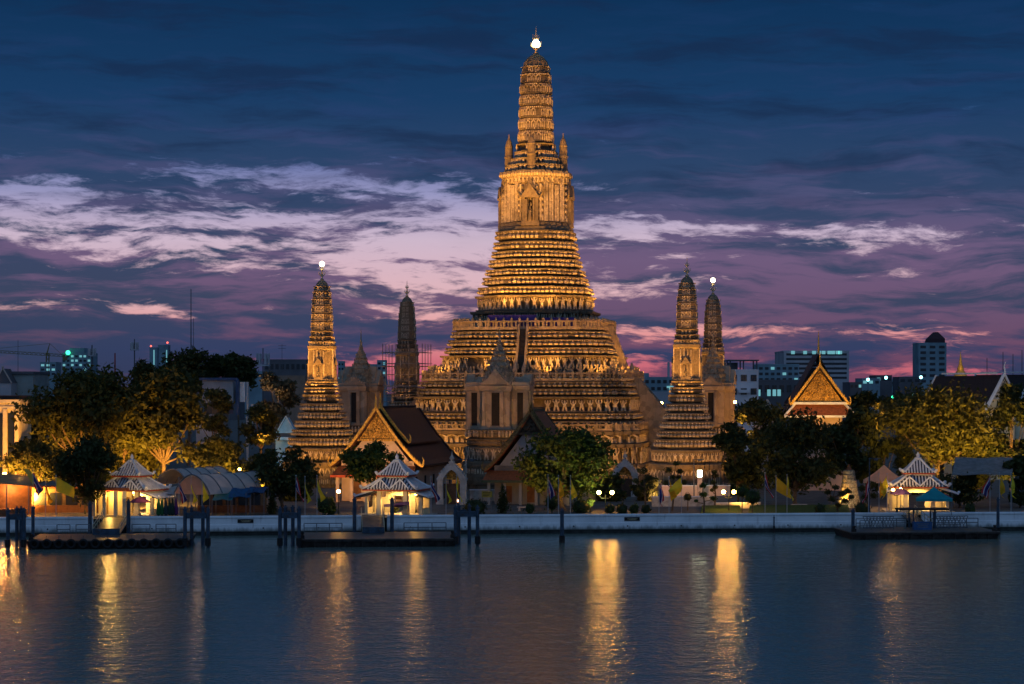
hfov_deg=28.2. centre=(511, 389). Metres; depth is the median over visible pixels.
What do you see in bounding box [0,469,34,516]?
food stall
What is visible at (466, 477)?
lamp post
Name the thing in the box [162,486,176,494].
awning
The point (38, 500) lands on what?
window
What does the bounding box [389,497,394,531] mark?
mooring pile
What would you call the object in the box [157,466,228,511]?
barrel tent
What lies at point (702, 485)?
topiary tree
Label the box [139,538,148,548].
tyre fender
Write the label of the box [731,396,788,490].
broadleaf tree
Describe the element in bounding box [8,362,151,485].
broadleaf tree
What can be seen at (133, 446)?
broadleaf tree
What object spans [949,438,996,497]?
broadleaf tree
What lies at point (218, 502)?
window
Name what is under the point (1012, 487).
flag
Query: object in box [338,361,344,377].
city building
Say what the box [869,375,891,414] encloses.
city building
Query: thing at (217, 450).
broadleaf tree
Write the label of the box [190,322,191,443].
antenna mast
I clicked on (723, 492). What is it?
street lamp
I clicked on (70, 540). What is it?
tyre fender
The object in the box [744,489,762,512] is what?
round shrub
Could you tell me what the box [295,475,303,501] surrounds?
flag
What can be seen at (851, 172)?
sky
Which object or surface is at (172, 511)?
folded parasol
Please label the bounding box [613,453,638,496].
arch gate
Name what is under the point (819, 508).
bush
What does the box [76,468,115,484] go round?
broadleaf tree
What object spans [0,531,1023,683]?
water
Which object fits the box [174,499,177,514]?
folded parasol
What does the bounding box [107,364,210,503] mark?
broadleaf tree
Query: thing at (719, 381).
mondop pavilion
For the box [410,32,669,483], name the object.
great prang
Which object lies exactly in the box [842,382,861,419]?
city building
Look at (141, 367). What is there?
broadleaf tree
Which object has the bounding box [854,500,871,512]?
bush
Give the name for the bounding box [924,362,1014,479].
prayer hall
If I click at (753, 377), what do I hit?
window
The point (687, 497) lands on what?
round shrub
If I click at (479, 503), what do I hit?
round shrub
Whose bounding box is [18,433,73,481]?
broadleaf tree
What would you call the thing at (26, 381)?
city building
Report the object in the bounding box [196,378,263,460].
building
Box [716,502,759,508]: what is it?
court wall
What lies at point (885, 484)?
flag
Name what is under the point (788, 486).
flag
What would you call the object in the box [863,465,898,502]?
canopy
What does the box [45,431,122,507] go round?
broadleaf tree
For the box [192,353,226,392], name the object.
broadleaf tree
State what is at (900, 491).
parasol
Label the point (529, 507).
bush
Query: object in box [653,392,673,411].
city building
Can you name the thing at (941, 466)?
window
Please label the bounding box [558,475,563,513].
flag
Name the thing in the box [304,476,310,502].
flag
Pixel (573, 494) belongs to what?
flag
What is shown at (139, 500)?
parasol
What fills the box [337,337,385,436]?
mondop pavilion
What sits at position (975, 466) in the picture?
awning
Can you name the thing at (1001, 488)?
flag
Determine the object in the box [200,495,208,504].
window
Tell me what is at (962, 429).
broadleaf tree
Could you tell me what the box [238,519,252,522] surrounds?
plaque
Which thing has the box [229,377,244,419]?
city building
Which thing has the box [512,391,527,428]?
doorway
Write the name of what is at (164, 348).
office tower
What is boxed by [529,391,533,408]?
doorway
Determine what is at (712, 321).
corner prang
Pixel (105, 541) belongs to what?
tyre fender
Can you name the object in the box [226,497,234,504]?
window
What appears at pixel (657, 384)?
city building
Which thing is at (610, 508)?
bush
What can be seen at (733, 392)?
doorway
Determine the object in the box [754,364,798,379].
city building
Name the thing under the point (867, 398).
broadleaf tree
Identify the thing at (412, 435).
assembly hall
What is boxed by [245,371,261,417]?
city building
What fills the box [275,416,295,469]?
gabled hut
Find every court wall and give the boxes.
[469,489,596,500]
[651,496,713,506]
[661,485,729,495]
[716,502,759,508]
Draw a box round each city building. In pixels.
[10,371,49,438]
[40,362,61,395]
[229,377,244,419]
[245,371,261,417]
[264,359,309,443]
[272,375,308,448]
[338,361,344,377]
[377,360,386,405]
[644,362,673,391]
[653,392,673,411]
[725,360,758,451]
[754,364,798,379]
[758,380,798,427]
[775,351,848,418]
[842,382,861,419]
[855,378,879,412]
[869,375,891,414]
[893,377,920,394]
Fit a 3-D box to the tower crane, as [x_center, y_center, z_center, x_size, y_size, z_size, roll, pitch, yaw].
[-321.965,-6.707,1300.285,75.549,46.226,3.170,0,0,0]
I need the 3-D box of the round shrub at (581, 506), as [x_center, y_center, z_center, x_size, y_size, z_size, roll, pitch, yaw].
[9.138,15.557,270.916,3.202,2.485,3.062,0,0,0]
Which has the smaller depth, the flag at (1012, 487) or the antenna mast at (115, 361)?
the flag at (1012, 487)
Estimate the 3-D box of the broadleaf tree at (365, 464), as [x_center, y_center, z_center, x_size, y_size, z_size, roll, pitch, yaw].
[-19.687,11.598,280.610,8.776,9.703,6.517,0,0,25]
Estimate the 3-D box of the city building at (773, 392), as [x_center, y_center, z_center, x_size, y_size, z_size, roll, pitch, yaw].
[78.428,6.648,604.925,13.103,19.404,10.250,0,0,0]
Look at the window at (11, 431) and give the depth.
300.52 m
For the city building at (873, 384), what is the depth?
1009.01 m
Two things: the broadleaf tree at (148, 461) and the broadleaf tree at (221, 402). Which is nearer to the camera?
the broadleaf tree at (148, 461)
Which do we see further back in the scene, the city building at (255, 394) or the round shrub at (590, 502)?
the city building at (255, 394)
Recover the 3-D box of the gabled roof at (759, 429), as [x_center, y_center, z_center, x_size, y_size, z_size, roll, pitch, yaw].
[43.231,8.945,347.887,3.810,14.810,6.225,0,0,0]
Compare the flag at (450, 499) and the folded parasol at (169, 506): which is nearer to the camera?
the folded parasol at (169, 506)
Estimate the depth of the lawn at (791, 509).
274.67 m
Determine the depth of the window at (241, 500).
272.43 m
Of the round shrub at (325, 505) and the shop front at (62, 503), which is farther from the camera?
the shop front at (62, 503)
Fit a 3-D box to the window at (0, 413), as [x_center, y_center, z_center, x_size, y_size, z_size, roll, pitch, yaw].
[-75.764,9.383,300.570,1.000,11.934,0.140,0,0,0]
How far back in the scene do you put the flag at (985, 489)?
268.58 m
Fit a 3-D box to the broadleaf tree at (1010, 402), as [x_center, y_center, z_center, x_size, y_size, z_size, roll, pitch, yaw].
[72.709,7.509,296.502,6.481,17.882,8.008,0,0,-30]
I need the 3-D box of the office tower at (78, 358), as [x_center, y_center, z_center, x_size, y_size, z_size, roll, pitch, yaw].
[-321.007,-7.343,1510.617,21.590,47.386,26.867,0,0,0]
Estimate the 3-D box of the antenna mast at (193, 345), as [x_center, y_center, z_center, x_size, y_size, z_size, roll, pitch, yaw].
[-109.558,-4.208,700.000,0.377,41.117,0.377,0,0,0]
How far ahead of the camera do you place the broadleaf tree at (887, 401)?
330.50 m
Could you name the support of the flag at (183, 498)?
on the ground at (879, 504)
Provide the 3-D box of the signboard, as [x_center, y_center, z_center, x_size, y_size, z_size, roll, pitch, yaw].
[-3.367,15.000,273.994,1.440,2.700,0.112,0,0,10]
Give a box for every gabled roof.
[0,366,16,394]
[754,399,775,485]
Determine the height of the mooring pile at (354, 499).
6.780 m
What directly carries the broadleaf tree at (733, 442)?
on the ground at (879, 504)
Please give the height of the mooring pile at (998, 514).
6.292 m
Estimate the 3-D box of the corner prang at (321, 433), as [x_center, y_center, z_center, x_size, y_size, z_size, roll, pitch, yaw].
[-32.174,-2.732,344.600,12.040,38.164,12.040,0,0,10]
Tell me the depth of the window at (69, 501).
272.50 m
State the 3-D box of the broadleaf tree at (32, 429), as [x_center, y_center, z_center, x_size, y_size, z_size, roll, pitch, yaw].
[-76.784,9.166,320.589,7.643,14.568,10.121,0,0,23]
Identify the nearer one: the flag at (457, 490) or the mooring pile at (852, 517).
the mooring pile at (852, 517)
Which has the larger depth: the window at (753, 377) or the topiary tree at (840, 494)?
the window at (753, 377)
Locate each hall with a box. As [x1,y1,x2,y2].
[328,394,461,502]
[481,401,589,505]
[782,331,853,490]
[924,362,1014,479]
[974,372,1023,446]
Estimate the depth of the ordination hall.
330.48 m
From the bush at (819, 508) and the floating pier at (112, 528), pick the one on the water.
the floating pier at (112, 528)
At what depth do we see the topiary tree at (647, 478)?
270.89 m
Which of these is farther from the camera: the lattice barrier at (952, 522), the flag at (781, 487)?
the flag at (781, 487)
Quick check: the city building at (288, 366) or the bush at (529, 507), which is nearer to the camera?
the bush at (529, 507)
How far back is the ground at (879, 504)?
293.15 m
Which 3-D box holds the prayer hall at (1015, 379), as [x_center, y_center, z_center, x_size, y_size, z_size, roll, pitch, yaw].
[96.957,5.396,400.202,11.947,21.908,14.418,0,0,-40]
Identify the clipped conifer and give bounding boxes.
[266,495,277,513]
[328,496,336,514]
[494,484,511,512]
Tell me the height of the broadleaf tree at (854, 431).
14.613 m
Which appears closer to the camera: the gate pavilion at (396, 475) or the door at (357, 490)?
the gate pavilion at (396, 475)
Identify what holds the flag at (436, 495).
on the ground at (879, 504)
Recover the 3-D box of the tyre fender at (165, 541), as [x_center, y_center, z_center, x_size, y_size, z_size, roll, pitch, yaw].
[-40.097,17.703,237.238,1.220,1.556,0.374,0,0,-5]
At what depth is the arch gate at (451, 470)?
290.78 m
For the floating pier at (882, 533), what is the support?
on the water
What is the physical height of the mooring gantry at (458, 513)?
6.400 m
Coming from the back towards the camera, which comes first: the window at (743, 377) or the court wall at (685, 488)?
the window at (743, 377)
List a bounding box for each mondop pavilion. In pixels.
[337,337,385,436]
[461,322,534,488]
[698,335,744,482]
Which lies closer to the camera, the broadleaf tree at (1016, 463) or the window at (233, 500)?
the window at (233, 500)
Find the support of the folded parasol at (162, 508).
on the ground at (879, 504)
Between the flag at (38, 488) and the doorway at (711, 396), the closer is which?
the flag at (38, 488)
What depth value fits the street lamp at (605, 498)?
271.94 m
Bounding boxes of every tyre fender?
[29,536,39,548]
[41,536,51,548]
[53,539,63,548]
[66,539,75,548]
[78,539,87,548]
[90,536,100,548]
[102,535,112,548]
[114,535,124,548]
[126,538,136,548]
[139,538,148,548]
[151,538,160,548]
[163,538,172,548]
[175,538,183,547]
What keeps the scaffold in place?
on the ground at (879, 504)
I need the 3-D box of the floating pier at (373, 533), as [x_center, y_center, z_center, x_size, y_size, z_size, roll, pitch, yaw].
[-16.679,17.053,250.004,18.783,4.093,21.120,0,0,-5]
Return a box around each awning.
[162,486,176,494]
[212,491,233,500]
[228,488,253,497]
[246,486,267,492]
[384,502,408,506]
[952,457,1012,474]
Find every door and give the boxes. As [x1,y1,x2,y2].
[354,481,360,498]
[506,486,511,501]
[527,486,534,501]
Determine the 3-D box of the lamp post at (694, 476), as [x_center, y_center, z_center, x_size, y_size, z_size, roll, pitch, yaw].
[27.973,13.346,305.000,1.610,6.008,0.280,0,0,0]
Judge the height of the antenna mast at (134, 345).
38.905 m
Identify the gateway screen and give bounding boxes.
[92,487,132,516]
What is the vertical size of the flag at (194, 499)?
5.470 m
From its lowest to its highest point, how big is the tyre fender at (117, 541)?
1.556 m
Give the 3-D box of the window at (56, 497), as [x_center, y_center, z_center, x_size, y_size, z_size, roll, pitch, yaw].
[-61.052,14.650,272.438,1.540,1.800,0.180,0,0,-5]
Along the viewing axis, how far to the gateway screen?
263.36 m
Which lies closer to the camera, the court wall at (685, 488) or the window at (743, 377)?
the court wall at (685, 488)
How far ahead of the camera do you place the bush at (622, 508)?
268.55 m
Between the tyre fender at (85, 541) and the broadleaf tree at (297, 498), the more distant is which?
the broadleaf tree at (297, 498)
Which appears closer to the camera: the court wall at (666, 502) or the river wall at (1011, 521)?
the river wall at (1011, 521)
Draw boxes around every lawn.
[700,505,740,512]
[748,505,849,512]
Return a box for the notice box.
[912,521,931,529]
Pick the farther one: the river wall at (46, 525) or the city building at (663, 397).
the city building at (663, 397)
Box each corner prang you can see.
[282,261,353,487]
[388,285,419,405]
[648,264,723,490]
[701,278,735,420]
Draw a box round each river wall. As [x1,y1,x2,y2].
[0,516,92,536]
[130,515,360,535]
[387,512,905,533]
[921,512,1023,530]
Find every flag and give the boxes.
[32,469,42,495]
[45,478,52,516]
[55,475,74,496]
[178,477,186,503]
[190,476,196,502]
[201,476,208,502]
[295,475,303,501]
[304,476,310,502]
[316,475,325,501]
[430,476,439,501]
[445,476,451,503]
[456,475,461,505]
[547,474,555,498]
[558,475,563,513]
[570,475,576,513]
[658,480,663,507]
[668,475,681,512]
[668,476,676,501]
[764,472,773,498]
[775,475,790,498]
[786,474,793,499]
[862,477,869,511]
[878,473,885,497]
[881,473,887,498]
[981,473,990,498]
[999,472,1004,498]
[1010,472,1014,497]
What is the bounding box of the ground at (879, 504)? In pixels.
[27,394,1023,518]
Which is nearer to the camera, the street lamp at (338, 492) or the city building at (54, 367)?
the street lamp at (338, 492)
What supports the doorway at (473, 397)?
in the mondop pavilion at (499, 396)
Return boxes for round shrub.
[315,492,335,514]
[462,498,488,513]
[543,494,557,513]
[571,499,589,512]
[587,498,594,511]
[683,492,691,510]
[733,485,748,512]
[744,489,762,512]
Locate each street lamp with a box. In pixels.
[337,490,339,513]
[597,491,613,511]
[722,490,735,509]
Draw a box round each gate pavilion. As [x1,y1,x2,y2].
[96,454,173,515]
[353,454,439,515]
[878,452,959,511]
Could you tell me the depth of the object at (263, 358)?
559.83 m
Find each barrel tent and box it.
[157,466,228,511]
[174,471,270,514]
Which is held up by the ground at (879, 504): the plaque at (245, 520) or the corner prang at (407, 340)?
the corner prang at (407, 340)
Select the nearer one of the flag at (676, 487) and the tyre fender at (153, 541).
the tyre fender at (153, 541)
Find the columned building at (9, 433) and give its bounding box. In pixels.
[0,395,30,474]
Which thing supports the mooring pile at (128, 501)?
in the water
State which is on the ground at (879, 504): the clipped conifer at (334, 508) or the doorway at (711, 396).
the clipped conifer at (334, 508)
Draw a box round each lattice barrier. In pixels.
[863,516,893,527]
[936,516,967,527]
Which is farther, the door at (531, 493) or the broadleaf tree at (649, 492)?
the broadleaf tree at (649, 492)
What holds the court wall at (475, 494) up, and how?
on the ground at (879, 504)
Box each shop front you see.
[32,486,97,512]
[198,486,267,512]
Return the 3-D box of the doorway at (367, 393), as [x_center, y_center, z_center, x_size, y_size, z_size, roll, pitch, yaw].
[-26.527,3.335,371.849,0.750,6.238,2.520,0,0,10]
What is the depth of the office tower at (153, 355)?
2200.00 m
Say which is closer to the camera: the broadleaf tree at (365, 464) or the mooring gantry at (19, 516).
the mooring gantry at (19, 516)
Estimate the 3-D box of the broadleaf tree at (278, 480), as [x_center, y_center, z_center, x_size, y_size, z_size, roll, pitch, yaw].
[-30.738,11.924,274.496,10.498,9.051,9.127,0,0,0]
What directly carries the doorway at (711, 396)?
in the mondop pavilion at (719, 381)
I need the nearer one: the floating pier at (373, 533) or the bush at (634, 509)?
the floating pier at (373, 533)
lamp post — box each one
[459,459,476,503]
[693,459,703,495]
[869,458,880,511]
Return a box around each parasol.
[130,497,149,502]
[156,497,160,515]
[160,499,163,515]
[164,499,167,515]
[168,496,170,515]
[170,496,174,515]
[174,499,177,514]
[889,487,911,504]
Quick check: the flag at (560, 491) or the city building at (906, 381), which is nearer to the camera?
the flag at (560, 491)
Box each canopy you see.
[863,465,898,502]
[916,487,952,514]
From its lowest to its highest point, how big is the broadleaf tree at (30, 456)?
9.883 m
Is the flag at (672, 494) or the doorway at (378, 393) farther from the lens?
the doorway at (378, 393)
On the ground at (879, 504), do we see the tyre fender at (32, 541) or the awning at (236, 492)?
the awning at (236, 492)
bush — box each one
[523,503,535,513]
[605,502,614,513]
[616,502,629,513]
[629,503,638,513]
[641,503,651,513]
[813,503,826,512]
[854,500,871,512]
[963,503,976,511]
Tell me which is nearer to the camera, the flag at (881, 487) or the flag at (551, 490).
the flag at (551, 490)
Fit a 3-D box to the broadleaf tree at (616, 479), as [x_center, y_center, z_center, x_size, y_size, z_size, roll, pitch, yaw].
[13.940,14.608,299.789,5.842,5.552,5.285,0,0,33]
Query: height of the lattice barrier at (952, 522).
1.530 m
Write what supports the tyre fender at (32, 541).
hanging from the floating pier at (112, 528)
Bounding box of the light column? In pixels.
[697,469,702,495]
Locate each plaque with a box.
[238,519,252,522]
[624,517,639,520]
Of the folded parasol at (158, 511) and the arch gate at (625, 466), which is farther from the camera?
the arch gate at (625, 466)
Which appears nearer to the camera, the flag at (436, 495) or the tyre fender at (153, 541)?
the tyre fender at (153, 541)
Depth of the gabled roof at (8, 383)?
395.20 m
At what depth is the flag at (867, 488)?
267.20 m
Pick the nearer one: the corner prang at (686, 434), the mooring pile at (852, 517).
the mooring pile at (852, 517)
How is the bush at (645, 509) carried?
on the ground at (879, 504)
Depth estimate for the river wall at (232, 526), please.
258.58 m
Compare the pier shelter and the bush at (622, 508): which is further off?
the bush at (622, 508)
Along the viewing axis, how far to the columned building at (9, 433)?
300.50 m
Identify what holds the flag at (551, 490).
on the ground at (879, 504)
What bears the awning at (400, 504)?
on the ground at (879, 504)
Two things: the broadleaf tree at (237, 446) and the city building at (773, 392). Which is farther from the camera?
the city building at (773, 392)
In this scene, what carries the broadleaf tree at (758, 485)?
on the ground at (879, 504)
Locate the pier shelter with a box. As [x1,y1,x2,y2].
[895,507,948,527]
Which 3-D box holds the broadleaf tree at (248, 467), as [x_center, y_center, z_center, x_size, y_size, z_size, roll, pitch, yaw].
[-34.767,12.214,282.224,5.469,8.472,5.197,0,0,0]
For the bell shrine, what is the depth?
283.12 m
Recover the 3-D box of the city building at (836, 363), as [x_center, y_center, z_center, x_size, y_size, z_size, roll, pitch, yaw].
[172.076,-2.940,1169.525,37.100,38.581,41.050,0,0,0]
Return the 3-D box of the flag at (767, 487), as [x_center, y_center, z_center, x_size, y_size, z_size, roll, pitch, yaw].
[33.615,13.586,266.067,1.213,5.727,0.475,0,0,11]
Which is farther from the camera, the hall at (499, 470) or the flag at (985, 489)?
the hall at (499, 470)
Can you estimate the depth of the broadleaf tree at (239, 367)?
438.36 m
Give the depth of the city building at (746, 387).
520.00 m
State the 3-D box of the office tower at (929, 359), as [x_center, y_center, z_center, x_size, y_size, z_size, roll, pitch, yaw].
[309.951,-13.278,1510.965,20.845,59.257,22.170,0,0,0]
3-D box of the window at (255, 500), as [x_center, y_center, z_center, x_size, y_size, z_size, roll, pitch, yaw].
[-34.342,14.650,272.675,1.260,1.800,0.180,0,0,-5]
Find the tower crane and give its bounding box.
[0,343,67,371]
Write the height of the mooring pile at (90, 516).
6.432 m
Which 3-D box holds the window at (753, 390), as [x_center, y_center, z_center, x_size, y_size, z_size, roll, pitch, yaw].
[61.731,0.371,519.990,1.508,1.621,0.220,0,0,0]
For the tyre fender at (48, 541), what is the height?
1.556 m
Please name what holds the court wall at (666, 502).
on the ground at (879, 504)
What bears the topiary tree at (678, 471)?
on the ground at (879, 504)
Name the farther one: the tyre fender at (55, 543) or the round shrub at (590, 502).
the round shrub at (590, 502)
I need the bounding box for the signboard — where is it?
[482,491,491,510]
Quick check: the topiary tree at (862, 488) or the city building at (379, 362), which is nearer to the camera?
the topiary tree at (862, 488)
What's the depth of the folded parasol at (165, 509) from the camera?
260.61 m
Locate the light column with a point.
(699, 476)
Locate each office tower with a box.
[62,348,97,388]
[149,345,158,368]
[158,342,169,365]
[912,332,946,394]
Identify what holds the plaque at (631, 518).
attached to the river wall at (647, 523)
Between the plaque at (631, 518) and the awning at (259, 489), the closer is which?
the plaque at (631, 518)
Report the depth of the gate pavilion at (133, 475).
264.91 m
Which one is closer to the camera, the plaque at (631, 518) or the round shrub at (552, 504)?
the plaque at (631, 518)
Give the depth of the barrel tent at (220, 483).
265.70 m
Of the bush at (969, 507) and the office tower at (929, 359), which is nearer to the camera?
the bush at (969, 507)
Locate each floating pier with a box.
[27,509,195,548]
[301,507,456,547]
[833,505,1000,539]
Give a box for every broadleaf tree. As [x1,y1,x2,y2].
[0,439,58,486]
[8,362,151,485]
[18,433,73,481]
[31,412,51,440]
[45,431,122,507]
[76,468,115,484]
[104,379,149,462]
[105,447,176,498]
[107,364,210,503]
[126,358,162,384]
[159,346,219,465]
[186,433,240,472]
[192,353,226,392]
[197,387,234,437]
[219,350,258,457]
[226,439,253,471]
[238,402,280,452]
[241,448,280,471]
[251,445,322,511]
[255,370,302,434]
[283,466,319,501]
[337,439,403,506]
[511,422,618,509]
[593,472,626,501]
[629,476,660,500]
[669,401,748,424]
[710,421,765,501]
[721,447,766,494]
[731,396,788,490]
[748,406,842,503]
[808,403,884,479]
[844,390,885,431]
[856,435,906,496]
[871,380,1012,490]
[879,390,916,441]
[888,441,931,494]
[935,471,983,507]
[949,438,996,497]
[981,381,1023,490]
[1002,453,1023,507]
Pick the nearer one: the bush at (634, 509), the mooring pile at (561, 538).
the mooring pile at (561, 538)
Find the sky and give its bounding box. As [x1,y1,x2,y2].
[0,0,1023,393]
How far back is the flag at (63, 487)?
258.43 m
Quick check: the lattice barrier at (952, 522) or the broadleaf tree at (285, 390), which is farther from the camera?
the broadleaf tree at (285, 390)
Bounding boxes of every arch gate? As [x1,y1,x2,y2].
[436,453,467,504]
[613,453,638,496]
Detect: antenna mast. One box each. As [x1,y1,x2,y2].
[87,345,96,369]
[114,353,115,371]
[130,339,138,365]
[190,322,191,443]
[193,318,193,437]
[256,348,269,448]
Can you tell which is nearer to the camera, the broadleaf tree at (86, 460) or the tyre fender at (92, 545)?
the tyre fender at (92, 545)
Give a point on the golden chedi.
(960, 368)
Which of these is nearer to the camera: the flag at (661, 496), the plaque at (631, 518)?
the plaque at (631, 518)
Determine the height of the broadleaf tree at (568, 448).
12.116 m
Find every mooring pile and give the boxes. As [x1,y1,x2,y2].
[31,505,35,536]
[87,501,92,533]
[126,499,130,532]
[352,497,356,531]
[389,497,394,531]
[559,508,564,542]
[773,517,774,532]
[850,508,854,539]
[996,497,999,534]
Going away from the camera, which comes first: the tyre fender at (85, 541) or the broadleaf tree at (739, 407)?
the tyre fender at (85, 541)
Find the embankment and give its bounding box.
[93,515,920,532]
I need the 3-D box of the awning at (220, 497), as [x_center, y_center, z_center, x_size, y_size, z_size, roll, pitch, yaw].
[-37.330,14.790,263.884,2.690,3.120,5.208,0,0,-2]
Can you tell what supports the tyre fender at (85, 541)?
hanging from the floating pier at (112, 528)
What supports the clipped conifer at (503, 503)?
on the ground at (879, 504)
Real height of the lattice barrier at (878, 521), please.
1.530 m
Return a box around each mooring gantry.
[5,506,26,549]
[182,505,210,548]
[277,505,301,547]
[453,503,480,545]
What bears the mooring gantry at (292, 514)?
in the water
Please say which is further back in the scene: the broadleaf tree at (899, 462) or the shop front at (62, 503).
the broadleaf tree at (899, 462)
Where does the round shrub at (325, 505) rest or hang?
on the ground at (879, 504)
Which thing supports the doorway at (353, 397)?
in the mondop pavilion at (360, 382)
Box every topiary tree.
[630,466,654,504]
[662,461,686,510]
[694,482,717,512]
[710,470,718,504]
[824,484,853,511]
[857,481,877,504]
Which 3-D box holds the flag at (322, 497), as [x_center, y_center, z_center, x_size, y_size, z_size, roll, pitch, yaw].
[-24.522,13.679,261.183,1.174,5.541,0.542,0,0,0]
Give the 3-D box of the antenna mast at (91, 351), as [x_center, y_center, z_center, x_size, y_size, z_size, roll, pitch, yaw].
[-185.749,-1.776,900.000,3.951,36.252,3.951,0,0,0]
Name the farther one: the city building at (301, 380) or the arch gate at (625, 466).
the city building at (301, 380)
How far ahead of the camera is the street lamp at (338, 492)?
267.94 m
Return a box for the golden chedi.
[954,351,966,375]
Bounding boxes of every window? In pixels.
[0,413,1,472]
[8,413,14,474]
[34,493,44,504]
[50,493,61,504]
[66,494,77,504]
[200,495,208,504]
[213,494,222,504]
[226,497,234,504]
[238,497,247,504]
[251,493,259,504]
[741,375,746,380]
[751,375,756,380]
[751,388,756,394]
[779,385,783,391]
[940,464,943,472]
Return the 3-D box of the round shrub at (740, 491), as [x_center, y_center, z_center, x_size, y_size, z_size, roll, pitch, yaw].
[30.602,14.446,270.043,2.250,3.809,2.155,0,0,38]
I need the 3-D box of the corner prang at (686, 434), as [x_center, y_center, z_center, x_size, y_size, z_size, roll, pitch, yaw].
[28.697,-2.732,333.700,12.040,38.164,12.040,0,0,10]
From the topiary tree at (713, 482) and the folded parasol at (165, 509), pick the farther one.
the topiary tree at (713, 482)
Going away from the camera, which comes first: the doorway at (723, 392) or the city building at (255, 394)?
the doorway at (723, 392)
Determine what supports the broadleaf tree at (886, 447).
on the ground at (879, 504)
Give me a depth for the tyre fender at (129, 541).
236.75 m
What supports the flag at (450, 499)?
on the ground at (879, 504)
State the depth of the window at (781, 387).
599.86 m
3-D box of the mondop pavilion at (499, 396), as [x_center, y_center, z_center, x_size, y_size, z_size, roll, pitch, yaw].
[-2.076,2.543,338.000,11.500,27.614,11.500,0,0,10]
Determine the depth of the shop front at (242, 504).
272.03 m
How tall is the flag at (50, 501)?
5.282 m
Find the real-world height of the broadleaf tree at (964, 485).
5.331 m
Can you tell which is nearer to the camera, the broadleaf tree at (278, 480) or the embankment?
the embankment
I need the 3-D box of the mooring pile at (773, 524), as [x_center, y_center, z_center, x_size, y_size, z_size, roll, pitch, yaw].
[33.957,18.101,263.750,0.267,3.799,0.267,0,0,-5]
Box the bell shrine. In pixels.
[838,464,859,507]
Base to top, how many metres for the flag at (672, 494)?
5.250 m
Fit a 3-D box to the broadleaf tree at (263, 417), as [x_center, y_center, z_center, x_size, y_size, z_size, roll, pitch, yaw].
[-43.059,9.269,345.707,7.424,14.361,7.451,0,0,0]
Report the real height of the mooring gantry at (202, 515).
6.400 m
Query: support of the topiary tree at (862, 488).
on the ground at (879, 504)
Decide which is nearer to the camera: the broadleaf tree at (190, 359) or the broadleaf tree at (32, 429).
the broadleaf tree at (32, 429)
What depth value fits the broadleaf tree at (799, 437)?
283.42 m
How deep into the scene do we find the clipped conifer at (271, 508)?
267.77 m
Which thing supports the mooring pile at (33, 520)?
in the water
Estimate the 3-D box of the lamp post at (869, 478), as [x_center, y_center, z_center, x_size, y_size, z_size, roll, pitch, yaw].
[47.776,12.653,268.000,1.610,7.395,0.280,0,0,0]
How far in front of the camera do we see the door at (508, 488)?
291.28 m
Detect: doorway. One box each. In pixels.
[347,391,360,424]
[365,391,369,420]
[376,391,382,407]
[466,391,481,428]
[482,391,508,428]
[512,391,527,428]
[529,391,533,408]
[704,391,717,426]
[722,391,725,423]
[732,391,734,422]
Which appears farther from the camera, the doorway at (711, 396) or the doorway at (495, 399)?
the doorway at (711, 396)
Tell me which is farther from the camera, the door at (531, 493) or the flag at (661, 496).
the door at (531, 493)
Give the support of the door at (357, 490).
in the assembly hall at (412, 435)
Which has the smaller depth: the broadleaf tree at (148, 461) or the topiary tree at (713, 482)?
the topiary tree at (713, 482)
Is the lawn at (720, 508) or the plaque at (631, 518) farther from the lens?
the lawn at (720, 508)
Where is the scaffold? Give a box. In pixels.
[380,344,428,401]
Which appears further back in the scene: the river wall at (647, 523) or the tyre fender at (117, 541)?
the river wall at (647, 523)
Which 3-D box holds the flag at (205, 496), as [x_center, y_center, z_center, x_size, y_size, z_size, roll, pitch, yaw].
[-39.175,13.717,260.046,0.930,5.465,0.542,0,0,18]
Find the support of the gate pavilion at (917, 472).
on the ground at (879, 504)
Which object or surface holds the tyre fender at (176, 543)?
hanging from the floating pier at (112, 528)

